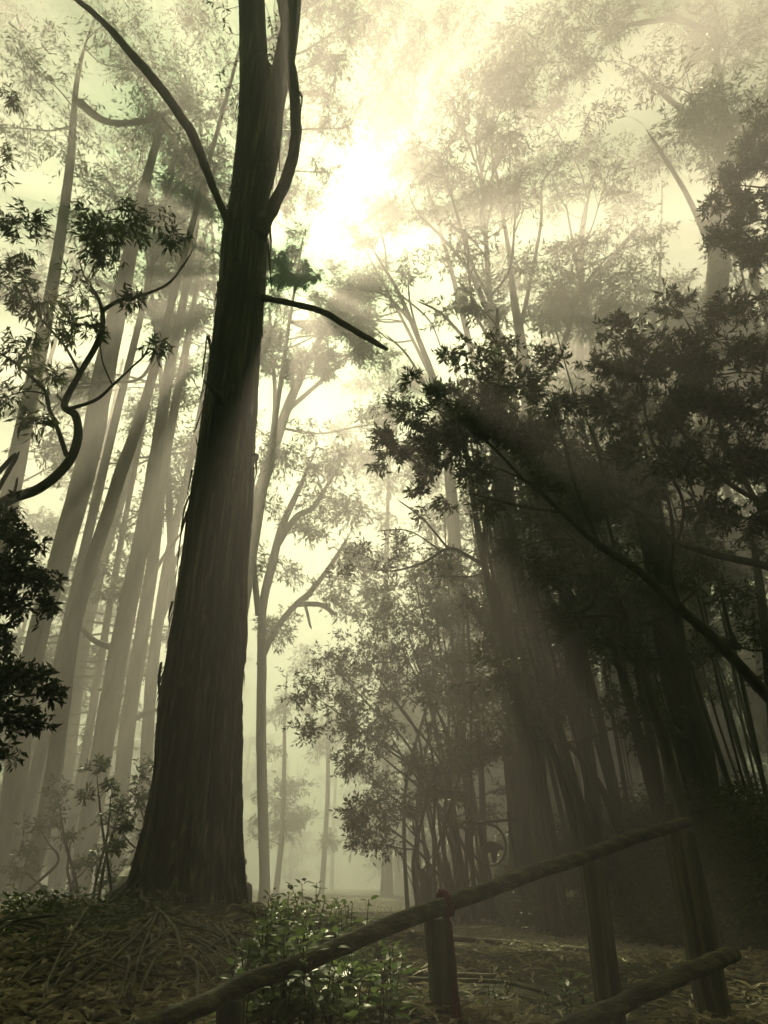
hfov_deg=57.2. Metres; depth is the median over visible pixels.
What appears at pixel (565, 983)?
leafy plant
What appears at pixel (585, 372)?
gum tree
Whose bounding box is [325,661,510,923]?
arching shrub
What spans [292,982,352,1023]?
leafy plant
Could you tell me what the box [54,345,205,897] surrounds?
gum tree
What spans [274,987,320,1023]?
leafy plant
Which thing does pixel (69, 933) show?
fallen stick
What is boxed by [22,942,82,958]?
fallen stick
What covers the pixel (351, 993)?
leafy plant
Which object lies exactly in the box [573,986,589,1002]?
leafy plant
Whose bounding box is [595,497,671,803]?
thicket tree
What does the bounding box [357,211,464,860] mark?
dead tree
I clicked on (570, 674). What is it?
thicket tree
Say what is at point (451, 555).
thicket tree
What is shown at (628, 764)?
thicket tree
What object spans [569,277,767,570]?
broad wattle tree
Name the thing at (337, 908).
leafy plant
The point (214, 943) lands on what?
fallen stick
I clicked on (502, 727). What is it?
thicket tree
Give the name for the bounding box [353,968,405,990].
leafy plant
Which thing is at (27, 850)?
arching shrub
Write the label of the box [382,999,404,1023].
leafy plant
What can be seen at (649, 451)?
thicket tree
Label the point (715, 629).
thicket tree
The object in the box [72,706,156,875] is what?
background tree
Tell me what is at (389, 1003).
leafy plant
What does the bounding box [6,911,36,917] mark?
fallen stick
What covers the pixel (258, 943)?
leafy plant
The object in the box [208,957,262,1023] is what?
leafy plant
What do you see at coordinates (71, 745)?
tall gum tree
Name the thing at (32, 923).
fallen stick
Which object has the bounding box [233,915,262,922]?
fallen stick
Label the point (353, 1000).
leafy plant
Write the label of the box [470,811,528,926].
hanging sign
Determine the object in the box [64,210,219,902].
tall gum tree
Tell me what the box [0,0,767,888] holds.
sky
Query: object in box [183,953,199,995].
fallen stick
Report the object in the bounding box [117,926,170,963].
fallen stick
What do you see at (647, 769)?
thicket tree
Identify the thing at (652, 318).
young gum tree
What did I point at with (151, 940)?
fallen stick
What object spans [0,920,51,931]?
fallen stick
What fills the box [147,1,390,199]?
gum tree
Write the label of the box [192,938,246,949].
fallen stick
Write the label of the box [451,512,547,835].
thicket tree
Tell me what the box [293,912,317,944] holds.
leafy plant
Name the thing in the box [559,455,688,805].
thicket tree
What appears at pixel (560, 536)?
thicket tree
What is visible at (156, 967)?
fallen stick
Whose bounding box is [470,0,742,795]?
ivy clad tree
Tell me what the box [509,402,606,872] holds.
thicket tree
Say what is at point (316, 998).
leafy plant
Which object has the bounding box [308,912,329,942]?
leafy plant
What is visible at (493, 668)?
background tree
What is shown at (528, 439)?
leaning wattle tree
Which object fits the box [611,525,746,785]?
background tree
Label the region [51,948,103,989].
fallen stick
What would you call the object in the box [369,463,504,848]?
background tree
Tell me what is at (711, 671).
thicket tree
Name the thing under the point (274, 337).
gum tree
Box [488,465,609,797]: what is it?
thicket tree
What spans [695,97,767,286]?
tall wattle tree
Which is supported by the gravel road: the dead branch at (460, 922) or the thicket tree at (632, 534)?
the dead branch at (460, 922)
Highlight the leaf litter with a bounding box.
[0,891,767,1023]
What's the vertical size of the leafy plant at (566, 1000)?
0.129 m
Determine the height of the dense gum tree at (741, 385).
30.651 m
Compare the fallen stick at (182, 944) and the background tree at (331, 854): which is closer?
the fallen stick at (182, 944)
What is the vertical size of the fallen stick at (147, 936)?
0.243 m
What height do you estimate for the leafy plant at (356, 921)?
0.520 m
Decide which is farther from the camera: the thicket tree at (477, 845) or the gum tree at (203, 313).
the gum tree at (203, 313)
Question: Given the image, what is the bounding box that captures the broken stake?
[418,868,431,901]
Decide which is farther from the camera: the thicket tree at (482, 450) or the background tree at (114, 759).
the background tree at (114, 759)
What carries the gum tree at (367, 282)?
on the ground
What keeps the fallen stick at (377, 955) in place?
on the ground
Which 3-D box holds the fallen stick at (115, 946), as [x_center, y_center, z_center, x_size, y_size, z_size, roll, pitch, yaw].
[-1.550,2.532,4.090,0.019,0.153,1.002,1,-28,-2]
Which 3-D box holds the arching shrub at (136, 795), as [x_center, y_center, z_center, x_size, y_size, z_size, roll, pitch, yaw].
[-4.339,5.862,12.767,1.816,2.954,1.459,0,-28,0]
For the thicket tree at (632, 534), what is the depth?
15.01 m
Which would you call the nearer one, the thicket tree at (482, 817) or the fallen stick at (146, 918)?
the fallen stick at (146, 918)
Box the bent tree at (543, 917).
[325,463,550,933]
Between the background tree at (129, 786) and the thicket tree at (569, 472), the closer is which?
the thicket tree at (569, 472)
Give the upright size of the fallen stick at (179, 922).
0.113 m
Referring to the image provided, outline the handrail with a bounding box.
[125,817,741,1023]
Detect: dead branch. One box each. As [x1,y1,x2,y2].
[401,856,422,925]
[405,863,421,926]
[420,847,437,902]
[423,854,457,923]
[430,842,445,881]
[433,866,440,899]
[436,865,461,925]
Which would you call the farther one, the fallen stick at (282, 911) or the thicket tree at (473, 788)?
the thicket tree at (473, 788)
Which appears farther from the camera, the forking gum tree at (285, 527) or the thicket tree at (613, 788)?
the forking gum tree at (285, 527)
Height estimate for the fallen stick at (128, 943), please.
0.330 m
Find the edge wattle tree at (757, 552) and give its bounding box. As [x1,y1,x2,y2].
[701,534,767,726]
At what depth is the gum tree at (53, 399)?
39.92 m
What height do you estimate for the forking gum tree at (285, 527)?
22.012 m
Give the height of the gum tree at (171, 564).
39.232 m
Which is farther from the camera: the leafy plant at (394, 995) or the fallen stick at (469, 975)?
the fallen stick at (469, 975)
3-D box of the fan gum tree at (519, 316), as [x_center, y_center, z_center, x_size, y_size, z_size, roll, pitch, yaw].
[4.940,-5.448,27.853,10.778,33.585,4.800,0,-28,0]
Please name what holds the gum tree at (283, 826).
on the ground
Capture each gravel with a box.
[479,901,534,924]
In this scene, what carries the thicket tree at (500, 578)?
on the ground
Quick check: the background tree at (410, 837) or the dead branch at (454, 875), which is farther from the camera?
the background tree at (410, 837)
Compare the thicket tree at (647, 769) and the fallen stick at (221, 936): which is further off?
the thicket tree at (647, 769)
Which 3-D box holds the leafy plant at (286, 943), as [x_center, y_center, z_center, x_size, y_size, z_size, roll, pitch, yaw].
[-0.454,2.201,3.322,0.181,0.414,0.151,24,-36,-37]
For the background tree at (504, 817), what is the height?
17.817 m
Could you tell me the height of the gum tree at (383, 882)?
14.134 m
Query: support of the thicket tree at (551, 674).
on the ground
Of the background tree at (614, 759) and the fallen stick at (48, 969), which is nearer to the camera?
the fallen stick at (48, 969)
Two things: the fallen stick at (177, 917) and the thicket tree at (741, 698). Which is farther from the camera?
the thicket tree at (741, 698)
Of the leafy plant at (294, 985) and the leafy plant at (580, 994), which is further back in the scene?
the leafy plant at (580, 994)
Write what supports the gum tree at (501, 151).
on the ground
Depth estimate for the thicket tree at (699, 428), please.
13.71 m
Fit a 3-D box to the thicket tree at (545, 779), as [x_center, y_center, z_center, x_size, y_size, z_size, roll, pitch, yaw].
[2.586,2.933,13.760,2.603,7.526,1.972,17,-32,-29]
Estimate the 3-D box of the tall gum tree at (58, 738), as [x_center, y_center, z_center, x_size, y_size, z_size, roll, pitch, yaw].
[-9.279,-4.990,25.305,7.218,34.015,3.070,-14,-31,25]
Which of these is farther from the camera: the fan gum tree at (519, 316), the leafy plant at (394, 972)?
the fan gum tree at (519, 316)
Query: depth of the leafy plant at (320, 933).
3.85 m
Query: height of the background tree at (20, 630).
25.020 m
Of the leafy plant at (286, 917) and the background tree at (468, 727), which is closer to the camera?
the leafy plant at (286, 917)
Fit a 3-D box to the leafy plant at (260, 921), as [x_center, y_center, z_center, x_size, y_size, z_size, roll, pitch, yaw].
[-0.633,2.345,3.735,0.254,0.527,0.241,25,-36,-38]
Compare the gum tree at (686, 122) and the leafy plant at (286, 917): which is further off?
the gum tree at (686, 122)
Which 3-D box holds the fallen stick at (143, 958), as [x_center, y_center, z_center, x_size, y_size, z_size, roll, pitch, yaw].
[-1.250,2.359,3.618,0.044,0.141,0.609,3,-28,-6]
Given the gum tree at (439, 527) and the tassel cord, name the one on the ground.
the gum tree at (439, 527)
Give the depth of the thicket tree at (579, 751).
11.53 m
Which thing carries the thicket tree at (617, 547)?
on the ground
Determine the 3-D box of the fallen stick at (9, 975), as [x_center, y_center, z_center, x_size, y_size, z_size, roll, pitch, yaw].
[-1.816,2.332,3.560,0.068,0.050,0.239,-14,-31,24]
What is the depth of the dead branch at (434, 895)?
11.89 m
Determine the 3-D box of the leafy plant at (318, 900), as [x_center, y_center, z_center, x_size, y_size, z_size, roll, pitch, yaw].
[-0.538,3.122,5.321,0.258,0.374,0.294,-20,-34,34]
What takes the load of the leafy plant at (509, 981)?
on the ground
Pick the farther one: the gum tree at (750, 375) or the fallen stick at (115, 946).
the gum tree at (750, 375)
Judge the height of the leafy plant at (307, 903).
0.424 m
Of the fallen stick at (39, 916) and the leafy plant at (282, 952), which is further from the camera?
the fallen stick at (39, 916)
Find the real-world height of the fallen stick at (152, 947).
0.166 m
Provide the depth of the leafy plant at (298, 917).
3.95 m
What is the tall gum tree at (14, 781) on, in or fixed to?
on the ground
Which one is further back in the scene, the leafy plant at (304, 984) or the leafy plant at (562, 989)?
the leafy plant at (562, 989)
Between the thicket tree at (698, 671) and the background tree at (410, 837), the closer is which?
the thicket tree at (698, 671)
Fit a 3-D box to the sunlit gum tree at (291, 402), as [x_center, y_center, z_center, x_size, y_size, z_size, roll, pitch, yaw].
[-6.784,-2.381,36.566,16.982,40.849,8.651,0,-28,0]
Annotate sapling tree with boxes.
[0,82,195,506]
[468,571,582,892]
[484,693,615,831]
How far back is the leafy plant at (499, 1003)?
3.73 m
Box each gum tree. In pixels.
[0,0,238,616]
[0,118,176,902]
[0,206,159,514]
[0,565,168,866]
[3,85,232,636]
[12,20,232,900]
[17,47,238,898]
[18,359,123,890]
[18,445,137,899]
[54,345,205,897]
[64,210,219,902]
[74,0,388,908]
[87,213,209,899]
[110,339,211,846]
[134,176,279,393]
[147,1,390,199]
[174,172,406,555]
[245,652,319,894]
[248,238,383,610]
[248,400,408,901]
[259,177,333,370]
[266,0,392,189]
[289,641,366,893]
[304,212,564,730]
[316,353,456,895]
[336,659,423,895]
[353,0,567,820]
[354,88,613,761]
[361,364,527,793]
[375,110,632,828]
[397,0,598,728]
[458,281,555,887]
[459,44,669,802]
[471,338,625,598]
[500,121,701,698]
[526,276,767,793]
[571,314,722,564]
[573,355,720,798]
[602,179,704,802]
[635,0,767,341]
[639,295,767,591]
[655,260,767,599]
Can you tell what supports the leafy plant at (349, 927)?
on the ground
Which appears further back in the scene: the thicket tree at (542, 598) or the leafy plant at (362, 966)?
the thicket tree at (542, 598)
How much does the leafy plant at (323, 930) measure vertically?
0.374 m
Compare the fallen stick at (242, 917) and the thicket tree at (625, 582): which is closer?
the fallen stick at (242, 917)
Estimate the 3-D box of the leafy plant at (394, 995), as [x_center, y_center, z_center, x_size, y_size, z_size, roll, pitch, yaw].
[0.040,2.129,3.195,0.260,0.320,0.209,-16,-32,28]
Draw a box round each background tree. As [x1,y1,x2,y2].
[0,510,86,790]
[0,566,123,847]
[0,589,110,875]
[42,644,94,871]
[68,608,152,890]
[69,605,153,892]
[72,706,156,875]
[92,678,144,890]
[124,749,153,857]
[242,652,278,823]
[242,731,257,873]
[267,758,319,889]
[310,696,371,889]
[339,630,449,892]
[349,671,428,887]
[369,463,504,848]
[371,494,497,860]
[411,585,506,839]
[439,523,505,839]
[440,464,599,819]
[466,496,597,757]
[467,496,639,831]
[480,648,558,833]
[503,546,639,801]
[550,554,639,797]
[557,496,639,806]
[587,421,729,774]
[602,492,767,794]
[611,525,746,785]
[663,509,760,794]
[707,579,767,791]
[709,487,767,787]
[710,367,767,761]
[733,712,767,792]
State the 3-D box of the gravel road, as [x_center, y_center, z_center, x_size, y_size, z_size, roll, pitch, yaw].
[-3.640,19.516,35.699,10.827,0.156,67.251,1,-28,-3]
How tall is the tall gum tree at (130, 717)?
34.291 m
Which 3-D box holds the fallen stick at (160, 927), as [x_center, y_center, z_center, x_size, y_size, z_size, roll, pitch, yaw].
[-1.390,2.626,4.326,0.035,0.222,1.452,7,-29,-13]
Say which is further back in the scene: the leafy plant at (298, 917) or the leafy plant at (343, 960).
the leafy plant at (298, 917)
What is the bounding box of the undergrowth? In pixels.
[0,767,767,980]
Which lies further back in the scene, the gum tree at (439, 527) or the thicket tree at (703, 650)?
the gum tree at (439, 527)
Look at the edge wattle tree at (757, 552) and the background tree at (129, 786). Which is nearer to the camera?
the edge wattle tree at (757, 552)
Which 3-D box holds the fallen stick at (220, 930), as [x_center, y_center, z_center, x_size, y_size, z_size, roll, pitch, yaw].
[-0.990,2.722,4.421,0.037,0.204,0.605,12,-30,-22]
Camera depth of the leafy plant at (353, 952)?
4.43 m
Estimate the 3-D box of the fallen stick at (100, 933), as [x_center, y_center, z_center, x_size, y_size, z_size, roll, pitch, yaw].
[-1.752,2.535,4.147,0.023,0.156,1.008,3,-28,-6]
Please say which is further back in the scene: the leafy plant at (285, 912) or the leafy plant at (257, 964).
the leafy plant at (285, 912)
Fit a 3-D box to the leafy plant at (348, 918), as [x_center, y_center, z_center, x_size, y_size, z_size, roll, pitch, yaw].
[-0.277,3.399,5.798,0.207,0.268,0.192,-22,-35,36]
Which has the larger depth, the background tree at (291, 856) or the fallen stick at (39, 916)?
the background tree at (291, 856)
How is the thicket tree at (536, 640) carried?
on the ground
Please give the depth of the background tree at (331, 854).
77.66 m
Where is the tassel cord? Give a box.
[436,889,462,1023]
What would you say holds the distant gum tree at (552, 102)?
on the ground
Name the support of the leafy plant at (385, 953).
on the ground
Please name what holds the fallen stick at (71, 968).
on the leaf litter
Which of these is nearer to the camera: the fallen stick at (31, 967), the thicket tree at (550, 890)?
the fallen stick at (31, 967)
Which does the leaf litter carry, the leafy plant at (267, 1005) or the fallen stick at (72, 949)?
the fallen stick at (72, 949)
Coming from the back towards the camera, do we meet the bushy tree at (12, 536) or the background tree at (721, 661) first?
the background tree at (721, 661)
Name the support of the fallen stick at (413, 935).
on the gravel road
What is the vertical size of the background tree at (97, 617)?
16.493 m
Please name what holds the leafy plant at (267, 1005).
on the ground
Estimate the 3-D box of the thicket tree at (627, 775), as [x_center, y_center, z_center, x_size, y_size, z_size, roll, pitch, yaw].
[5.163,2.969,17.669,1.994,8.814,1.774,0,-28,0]
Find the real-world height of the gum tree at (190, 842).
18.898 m
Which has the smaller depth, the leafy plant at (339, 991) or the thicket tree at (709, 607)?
the leafy plant at (339, 991)
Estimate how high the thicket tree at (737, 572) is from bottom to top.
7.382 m
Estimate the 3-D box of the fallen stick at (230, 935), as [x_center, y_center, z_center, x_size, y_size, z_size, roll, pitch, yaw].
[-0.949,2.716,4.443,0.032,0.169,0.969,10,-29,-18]
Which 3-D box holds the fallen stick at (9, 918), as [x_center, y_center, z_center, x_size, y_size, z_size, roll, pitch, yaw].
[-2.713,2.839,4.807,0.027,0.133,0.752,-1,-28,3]
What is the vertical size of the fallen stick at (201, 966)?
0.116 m
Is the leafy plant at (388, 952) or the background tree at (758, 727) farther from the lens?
the background tree at (758, 727)
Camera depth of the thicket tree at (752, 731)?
12.19 m
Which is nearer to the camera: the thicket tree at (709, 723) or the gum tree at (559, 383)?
the thicket tree at (709, 723)
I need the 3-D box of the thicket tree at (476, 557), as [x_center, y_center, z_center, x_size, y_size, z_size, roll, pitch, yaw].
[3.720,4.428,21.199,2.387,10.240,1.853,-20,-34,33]
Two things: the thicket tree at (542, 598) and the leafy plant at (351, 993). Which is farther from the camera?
the thicket tree at (542, 598)
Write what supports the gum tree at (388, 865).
on the ground
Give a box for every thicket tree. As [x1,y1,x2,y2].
[360,664,506,889]
[369,377,594,934]
[396,380,564,937]
[403,584,496,915]
[409,573,485,913]
[419,538,500,923]
[428,514,497,900]
[429,445,629,829]
[433,374,553,660]
[438,619,502,873]
[445,548,557,751]
[447,356,607,860]
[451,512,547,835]
[455,489,601,852]
[460,425,591,832]
[468,505,498,672]
[471,487,693,846]
[472,434,587,768]
[472,508,647,835]
[473,509,596,884]
[479,395,619,899]
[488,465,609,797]
[490,524,629,840]
[502,462,653,770]
[505,508,654,823]
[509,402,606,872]
[520,347,711,812]
[527,455,630,810]
[534,529,582,795]
[536,332,667,822]
[537,405,659,812]
[537,519,633,803]
[541,459,640,639]
[542,448,658,882]
[548,427,597,608]
[555,426,730,799]
[556,385,750,797]
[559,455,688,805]
[576,377,691,770]
[582,487,699,823]
[584,594,633,795]
[588,358,669,559]
[592,422,734,796]
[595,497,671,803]
[599,523,700,750]
[608,359,767,797]
[618,346,755,795]
[619,557,695,765]
[628,495,756,766]
[632,615,709,701]
[641,504,720,702]
[641,565,743,787]
[651,555,724,689]
[664,511,727,791]
[666,478,760,795]
[677,455,767,785]
[703,549,758,789]
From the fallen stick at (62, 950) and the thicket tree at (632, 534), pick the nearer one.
the fallen stick at (62, 950)
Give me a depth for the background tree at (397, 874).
56.73 m
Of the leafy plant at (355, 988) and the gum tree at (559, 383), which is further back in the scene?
the gum tree at (559, 383)
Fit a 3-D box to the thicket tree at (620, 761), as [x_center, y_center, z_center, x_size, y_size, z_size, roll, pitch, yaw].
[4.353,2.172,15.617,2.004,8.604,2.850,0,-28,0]
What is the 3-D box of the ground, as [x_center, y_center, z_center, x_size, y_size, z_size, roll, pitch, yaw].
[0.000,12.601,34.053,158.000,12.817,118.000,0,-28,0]
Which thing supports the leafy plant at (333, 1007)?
on the ground
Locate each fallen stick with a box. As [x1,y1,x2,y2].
[0,913,57,926]
[0,914,17,921]
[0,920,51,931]
[0,921,57,934]
[0,923,38,929]
[2,965,42,980]
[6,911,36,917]
[11,952,50,991]
[22,923,92,930]
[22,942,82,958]
[27,909,161,1015]
[28,955,106,981]
[30,935,113,960]
[32,942,38,968]
[42,906,88,998]
[50,942,77,970]
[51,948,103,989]
[52,929,92,942]
[52,938,124,983]
[59,923,108,966]
[69,947,135,986]
[78,941,95,971]
[86,928,140,971]
[103,908,231,918]
[105,940,168,985]
[106,923,145,958]
[108,944,157,993]
[116,955,130,1004]
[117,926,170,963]
[123,949,155,997]
[129,913,152,976]
[129,942,161,955]
[130,950,156,995]
[133,908,159,971]
[135,946,170,1002]
[136,932,153,974]
[140,895,186,971]
[147,965,158,984]
[150,914,161,972]
[171,918,238,938]
[173,927,184,968]
[176,928,239,970]
[179,931,232,975]
[183,917,213,941]
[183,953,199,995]
[184,932,235,964]
[190,961,213,988]
[191,945,234,971]
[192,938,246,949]
[192,944,221,982]
[196,921,236,948]
[198,953,214,975]
[211,935,221,963]
[215,924,231,952]
[215,931,241,953]
[222,923,250,964]
[222,947,238,965]
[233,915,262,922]
[234,927,285,957]
[234,951,238,974]
[258,909,325,921]
[373,942,383,965]
[386,969,498,978]
[407,931,588,951]
[408,976,549,995]
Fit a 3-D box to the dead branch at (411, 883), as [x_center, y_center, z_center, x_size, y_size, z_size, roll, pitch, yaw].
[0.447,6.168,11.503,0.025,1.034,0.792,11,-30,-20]
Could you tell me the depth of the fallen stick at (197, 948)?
3.95 m
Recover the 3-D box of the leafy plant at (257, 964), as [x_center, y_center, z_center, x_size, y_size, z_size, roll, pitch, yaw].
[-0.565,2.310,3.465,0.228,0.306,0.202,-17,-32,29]
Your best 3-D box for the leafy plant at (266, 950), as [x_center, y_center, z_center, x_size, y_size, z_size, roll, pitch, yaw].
[-0.570,2.160,3.340,0.252,0.485,0.198,-23,-35,37]
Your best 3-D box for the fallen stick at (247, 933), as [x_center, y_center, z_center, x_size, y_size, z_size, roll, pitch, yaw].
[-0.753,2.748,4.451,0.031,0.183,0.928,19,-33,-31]
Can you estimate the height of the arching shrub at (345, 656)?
8.605 m
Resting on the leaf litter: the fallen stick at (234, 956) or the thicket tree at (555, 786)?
the fallen stick at (234, 956)
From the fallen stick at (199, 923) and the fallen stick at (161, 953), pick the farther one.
the fallen stick at (199, 923)
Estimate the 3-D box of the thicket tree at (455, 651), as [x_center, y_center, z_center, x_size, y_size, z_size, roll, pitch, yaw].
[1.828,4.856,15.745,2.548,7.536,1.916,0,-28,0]
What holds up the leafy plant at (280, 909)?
on the ground
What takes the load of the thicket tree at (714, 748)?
on the ground
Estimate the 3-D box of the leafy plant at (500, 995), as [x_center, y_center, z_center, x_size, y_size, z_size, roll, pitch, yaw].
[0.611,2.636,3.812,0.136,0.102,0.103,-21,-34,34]
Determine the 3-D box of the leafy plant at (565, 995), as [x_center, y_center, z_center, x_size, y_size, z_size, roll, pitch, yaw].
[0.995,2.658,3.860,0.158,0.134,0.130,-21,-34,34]
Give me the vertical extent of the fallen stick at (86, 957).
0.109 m
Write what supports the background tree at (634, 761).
on the ground
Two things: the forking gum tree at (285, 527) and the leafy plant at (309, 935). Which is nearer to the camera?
the leafy plant at (309, 935)
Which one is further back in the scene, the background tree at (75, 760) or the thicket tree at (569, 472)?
the background tree at (75, 760)
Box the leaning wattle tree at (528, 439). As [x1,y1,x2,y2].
[364,324,767,704]
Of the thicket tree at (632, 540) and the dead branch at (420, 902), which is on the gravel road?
the dead branch at (420, 902)
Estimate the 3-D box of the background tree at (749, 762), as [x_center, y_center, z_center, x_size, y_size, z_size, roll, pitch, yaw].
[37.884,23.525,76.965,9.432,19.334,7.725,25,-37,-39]
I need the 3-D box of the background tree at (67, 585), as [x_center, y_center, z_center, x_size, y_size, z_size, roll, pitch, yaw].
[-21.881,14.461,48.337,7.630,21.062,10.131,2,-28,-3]
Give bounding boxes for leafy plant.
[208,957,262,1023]
[226,923,273,1000]
[226,938,266,1010]
[240,897,285,991]
[240,917,282,1007]
[241,908,287,1016]
[245,926,311,1023]
[245,979,302,1023]
[245,993,264,1022]
[249,903,276,934]
[250,982,280,1023]
[251,903,303,962]
[252,947,279,995]
[253,893,304,963]
[253,925,292,986]
[254,901,284,997]
[264,890,314,953]
[266,891,315,934]
[266,893,301,932]
[267,907,307,976]
[269,929,299,1005]
[271,891,296,955]
[273,901,295,941]
[273,933,312,990]
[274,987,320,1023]
[276,924,350,1023]
[286,882,317,933]
[288,941,344,1023]
[289,930,334,976]
[290,879,332,942]
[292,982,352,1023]
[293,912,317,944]
[294,894,340,946]
[294,928,328,994]
[295,899,325,942]
[298,902,326,942]
[301,974,363,1023]
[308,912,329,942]
[317,956,373,1016]
[319,993,356,1023]
[320,896,349,958]
[322,963,359,1006]
[323,895,382,977]
[325,905,354,939]
[325,935,377,1002]
[332,996,374,1023]
[333,960,367,998]
[335,956,362,988]
[337,920,363,971]
[337,998,383,1023]
[338,899,363,982]
[340,906,355,930]
[347,919,373,962]
[350,943,395,991]
[353,955,411,1023]
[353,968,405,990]
[354,956,383,983]
[354,962,391,1015]
[360,939,425,1015]
[364,942,391,984]
[365,940,421,997]
[368,968,416,1023]
[371,941,403,971]
[375,939,397,964]
[379,944,413,976]
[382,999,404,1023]
[407,991,428,1013]
[475,982,500,1002]
[484,988,507,998]
[494,966,516,993]
[494,991,511,1004]
[536,992,557,1014]
[543,965,585,1009]
[553,982,579,1003]
[554,977,579,998]
[561,992,579,1013]
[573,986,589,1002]
[577,987,592,1004]
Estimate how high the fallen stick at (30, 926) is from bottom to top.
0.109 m
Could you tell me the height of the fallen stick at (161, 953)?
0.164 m
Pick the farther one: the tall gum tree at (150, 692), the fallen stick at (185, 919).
the tall gum tree at (150, 692)
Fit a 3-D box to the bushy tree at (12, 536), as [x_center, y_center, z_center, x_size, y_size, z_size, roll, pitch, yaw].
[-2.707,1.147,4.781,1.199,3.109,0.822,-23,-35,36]
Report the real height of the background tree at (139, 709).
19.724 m
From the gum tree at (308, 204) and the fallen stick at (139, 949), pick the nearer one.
the fallen stick at (139, 949)
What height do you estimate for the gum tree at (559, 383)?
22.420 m
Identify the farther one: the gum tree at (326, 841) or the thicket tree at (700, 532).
the gum tree at (326, 841)
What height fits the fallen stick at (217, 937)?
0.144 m
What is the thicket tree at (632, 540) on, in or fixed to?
on the ground
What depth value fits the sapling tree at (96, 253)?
7.96 m
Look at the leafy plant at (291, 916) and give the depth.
4.89 m
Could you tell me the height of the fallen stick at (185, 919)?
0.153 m
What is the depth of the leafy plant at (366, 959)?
3.88 m
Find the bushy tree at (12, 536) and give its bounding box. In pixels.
[0,487,69,772]
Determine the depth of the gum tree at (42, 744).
32.13 m
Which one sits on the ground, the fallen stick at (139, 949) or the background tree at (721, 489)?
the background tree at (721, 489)
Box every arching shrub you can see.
[0,774,119,901]
[75,752,135,902]
[89,753,153,872]
[274,598,510,921]
[305,529,491,916]
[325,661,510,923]
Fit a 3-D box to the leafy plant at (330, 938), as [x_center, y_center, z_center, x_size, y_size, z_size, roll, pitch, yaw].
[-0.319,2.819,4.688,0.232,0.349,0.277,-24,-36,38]
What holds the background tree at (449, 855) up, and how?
on the ground
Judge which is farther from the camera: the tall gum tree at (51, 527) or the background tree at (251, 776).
the background tree at (251, 776)
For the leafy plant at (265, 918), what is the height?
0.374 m
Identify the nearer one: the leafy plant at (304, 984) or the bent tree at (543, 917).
the leafy plant at (304, 984)
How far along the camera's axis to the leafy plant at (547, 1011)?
3.46 m
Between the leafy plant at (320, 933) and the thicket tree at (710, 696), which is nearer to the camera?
the leafy plant at (320, 933)
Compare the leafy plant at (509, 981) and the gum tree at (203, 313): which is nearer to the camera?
the leafy plant at (509, 981)
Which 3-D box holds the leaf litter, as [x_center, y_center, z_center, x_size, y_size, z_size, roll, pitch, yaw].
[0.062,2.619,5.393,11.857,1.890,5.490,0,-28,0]
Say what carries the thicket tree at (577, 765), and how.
on the ground
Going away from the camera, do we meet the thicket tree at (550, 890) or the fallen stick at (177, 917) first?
the fallen stick at (177, 917)
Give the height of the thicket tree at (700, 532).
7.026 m
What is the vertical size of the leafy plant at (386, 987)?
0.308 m
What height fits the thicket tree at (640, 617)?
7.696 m
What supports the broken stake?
on the ground
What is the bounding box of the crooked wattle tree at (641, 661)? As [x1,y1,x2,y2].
[487,499,725,947]
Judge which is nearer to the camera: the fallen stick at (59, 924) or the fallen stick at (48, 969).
the fallen stick at (48, 969)
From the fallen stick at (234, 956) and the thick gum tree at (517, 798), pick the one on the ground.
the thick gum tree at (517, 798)
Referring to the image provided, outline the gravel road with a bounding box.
[252,890,762,956]
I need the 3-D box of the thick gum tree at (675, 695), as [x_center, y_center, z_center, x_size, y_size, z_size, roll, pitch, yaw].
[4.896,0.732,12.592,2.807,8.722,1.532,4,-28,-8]
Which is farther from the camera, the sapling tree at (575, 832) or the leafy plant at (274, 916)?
the sapling tree at (575, 832)
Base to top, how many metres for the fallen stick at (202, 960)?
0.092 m
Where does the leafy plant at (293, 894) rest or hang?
on the ground
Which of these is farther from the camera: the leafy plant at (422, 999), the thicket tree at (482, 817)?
the thicket tree at (482, 817)
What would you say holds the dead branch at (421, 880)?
on the gravel road
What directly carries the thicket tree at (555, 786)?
on the ground
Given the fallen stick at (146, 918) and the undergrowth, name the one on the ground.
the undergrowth
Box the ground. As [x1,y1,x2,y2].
[0,797,767,1023]
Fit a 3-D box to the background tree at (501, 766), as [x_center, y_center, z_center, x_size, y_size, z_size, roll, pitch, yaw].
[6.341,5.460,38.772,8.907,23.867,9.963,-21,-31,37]
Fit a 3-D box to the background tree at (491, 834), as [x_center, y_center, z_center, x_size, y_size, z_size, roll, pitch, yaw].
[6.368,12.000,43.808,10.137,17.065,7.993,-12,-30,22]
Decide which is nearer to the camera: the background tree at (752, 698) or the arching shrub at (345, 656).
the arching shrub at (345, 656)
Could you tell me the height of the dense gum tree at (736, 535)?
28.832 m
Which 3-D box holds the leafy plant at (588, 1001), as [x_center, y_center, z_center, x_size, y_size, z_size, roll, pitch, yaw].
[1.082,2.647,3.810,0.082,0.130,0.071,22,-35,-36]
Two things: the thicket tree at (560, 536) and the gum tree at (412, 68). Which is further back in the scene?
the gum tree at (412, 68)
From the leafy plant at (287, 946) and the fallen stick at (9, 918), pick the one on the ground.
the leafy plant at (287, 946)
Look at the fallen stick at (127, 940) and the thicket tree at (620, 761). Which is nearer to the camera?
the fallen stick at (127, 940)
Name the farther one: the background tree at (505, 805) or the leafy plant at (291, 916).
the background tree at (505, 805)
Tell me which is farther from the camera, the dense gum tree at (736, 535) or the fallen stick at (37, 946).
the dense gum tree at (736, 535)
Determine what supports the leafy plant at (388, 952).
on the ground

